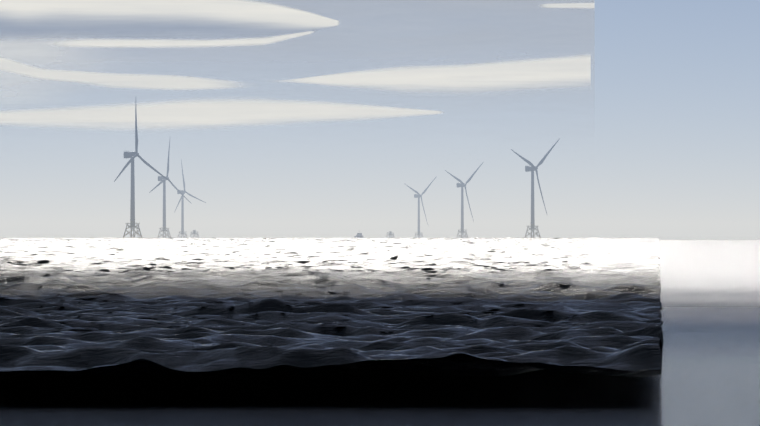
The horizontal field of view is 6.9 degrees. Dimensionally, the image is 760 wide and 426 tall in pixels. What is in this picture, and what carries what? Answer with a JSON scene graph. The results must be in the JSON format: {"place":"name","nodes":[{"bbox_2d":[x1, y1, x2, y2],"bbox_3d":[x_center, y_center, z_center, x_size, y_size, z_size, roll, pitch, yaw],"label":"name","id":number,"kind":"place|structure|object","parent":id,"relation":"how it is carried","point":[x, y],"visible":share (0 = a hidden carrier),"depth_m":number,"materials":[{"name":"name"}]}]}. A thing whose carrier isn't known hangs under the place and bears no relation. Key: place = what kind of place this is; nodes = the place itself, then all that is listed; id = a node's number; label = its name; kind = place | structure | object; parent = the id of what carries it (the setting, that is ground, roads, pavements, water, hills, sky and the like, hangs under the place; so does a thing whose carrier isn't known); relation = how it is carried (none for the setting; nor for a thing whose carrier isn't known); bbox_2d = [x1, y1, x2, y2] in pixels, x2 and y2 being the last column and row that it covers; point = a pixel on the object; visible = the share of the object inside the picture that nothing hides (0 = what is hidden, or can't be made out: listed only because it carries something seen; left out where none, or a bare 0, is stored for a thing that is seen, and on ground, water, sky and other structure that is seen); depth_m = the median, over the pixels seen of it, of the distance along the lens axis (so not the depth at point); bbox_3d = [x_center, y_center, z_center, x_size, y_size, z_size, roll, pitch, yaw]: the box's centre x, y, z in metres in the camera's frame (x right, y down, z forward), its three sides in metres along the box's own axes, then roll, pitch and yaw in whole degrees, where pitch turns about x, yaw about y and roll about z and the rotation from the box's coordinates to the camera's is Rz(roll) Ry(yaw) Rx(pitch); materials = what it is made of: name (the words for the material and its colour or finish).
{"place":"outdoors","nodes":[
{"label":"outdoors","id":0,"kind":"place"},
{"bbox_2d":[0,36,198,129],"bbox_3d":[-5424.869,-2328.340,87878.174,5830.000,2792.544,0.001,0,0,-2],"label":"cloud","id":1,"kind":"structure","parent":0,"point":[23,55],"depth_m":87897.96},
{"bbox_2d":[0,57,257,90],"bbox_3d":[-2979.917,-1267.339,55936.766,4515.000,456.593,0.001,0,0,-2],"label":"cloud","id":2,"kind":"structure","parent":0,"point":[137,81],"depth_m":55957.89,"materials":[{"name":"white"}]},
{"bbox_2d":[0,0,340,48],"bbox_3d":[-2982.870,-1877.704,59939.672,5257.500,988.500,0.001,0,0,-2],"label":"cloud","id":3,"kind":"structure","parent":0,"point":[63,19],"depth_m":59965.08,"materials":[{"name":"white"}]},
{"bbox_2d":[48,31,313,48],"bbox_3d":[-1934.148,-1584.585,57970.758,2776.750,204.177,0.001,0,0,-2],"label":"cloud","id":4,"kind":"structure","parent":0,"point":[118,43],"depth_m":57972.05,"materials":[{"name":"white"}]},
{"bbox_2d":[0,96,443,133],"bbox_3d":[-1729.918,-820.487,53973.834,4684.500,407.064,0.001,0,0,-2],"label":"cloud","id":5,"kind":"structure","parent":0,"point":[196,113],"depth_m":53980.03,"materials":[{"name":"white"}]},
{"bbox_2d":[0,238,590,331],"bbox_3d":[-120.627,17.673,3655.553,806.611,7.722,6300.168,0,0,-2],"label":"sea","id":6,"kind":"structure","parent":0,"point":[282,267],"depth_m":1291.93,"materials":[{"name":"white liquid"}]},
{"bbox_2d":[0,0,594,162],"bbox_3d":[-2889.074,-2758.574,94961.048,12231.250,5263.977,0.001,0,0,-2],"label":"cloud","id":7,"kind":"structure","parent":0,"point":[510,26],"depth_m":95063.81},
{"bbox_2d":[0,238,663,379],"bbox_3d":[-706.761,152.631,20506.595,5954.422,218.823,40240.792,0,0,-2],"label":"sea","id":8,"kind":"structure","parent":0,"point":[616,287],"depth_m":626.23,"materials":[{"name":"black liquid"}]},
{"bbox_2d":[354,233,362,237],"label":"crew boat","id":9,"kind":"object","parent":8,"relation":"on","point":[359,235],"visible":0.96,"depth_m":7998.75,"materials":[{"name":"metal"}]},
{"bbox_2d":[0,240,759,425],"bbox_3d":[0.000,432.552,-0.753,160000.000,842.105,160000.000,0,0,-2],"label":"sea water","id":10,"kind":"structure","parent":0,"point":[710,310],"depth_m":435.95,"materials":[{"name":"black liquid"}]},
{"bbox_2d":[114,106,171,237],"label":"turbine","id":11,"kind":"object","parent":10,"relation":"on","point":[132,156],"visible":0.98,"depth_m":8391.54,"materials":[{"name":"metal"}]},
{"bbox_2d":[149,141,191,237],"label":"turbine","id":12,"kind":"object","parent":10,"relation":"on","point":[163,181],"visible":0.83,"depth_m":11591.37,"materials":[{"name":"metal"}]},
{"bbox_2d":[174,160,205,237],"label":"turbine","id":13,"kind":"object","parent":10,"relation":"on","point":[183,192],"visible":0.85,"depth_m":14490.63,"materials":[{"name":"metal"}]},
{"bbox_2d":[190,230,198,237],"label":"jacket","id":14,"kind":"object","parent":10,"relation":"in","point":[194,232],"visible":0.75,"depth_m":14591.47,"materials":[{"name":"metal"}]},
{"bbox_2d":[386,231,394,237],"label":"jacket","id":15,"kind":"object","parent":10,"relation":"in","point":[390,233],"visible":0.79,"depth_m":15605.70,"materials":[{"name":"metal"}]},
{"bbox_2d":[404,176,436,237],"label":"turbine","id":16,"kind":"object","parent":10,"relation":"on","point":[418,195],"visible":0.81,"depth_m":15578.04,"materials":[{"name":"metal"}]},
{"bbox_2d":[445,163,482,237],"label":"turbine","id":17,"kind":"object","parent":10,"relation":"on","point":[460,183],"visible":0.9,"depth_m":12909.19,"materials":[{"name":"metal"}]},
{"bbox_2d":[511,140,558,237],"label":"turbine","id":18,"kind":"object","parent":10,"relation":"on","point":[532,168],"visible":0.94,"depth_m":10039.99,"materials":[{"name":"metal"}]},
{"bbox_2d":[0,0,759,239],"label":"sky","id":19,"kind":"structure","parent":0,"point":[671,151],"materials":[{"name":"blue"}]},
{"bbox_2d":[235,54,590,98],"bbox_3d":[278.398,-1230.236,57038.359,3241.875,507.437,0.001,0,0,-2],"label":"cloud","id":20,"kind":"structure","parent":0,"point":[571,71],"depth_m":57056.00,"materials":[{"name":"white"}]},
{"bbox_2d":[410,0,589,62],"bbox_3d":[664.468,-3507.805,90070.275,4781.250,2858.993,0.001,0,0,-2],"label":"cloud","id":21,"kind":"structure","parent":0,"point":[504,12],"depth_m":90109.16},
{"bbox_2d":[539,2,594,8],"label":"cloud","id":22,"kind":"structure","parent":0,"point":[575,5],"depth_m":62091.52,"materials":[{"name":"white"}]}
]}

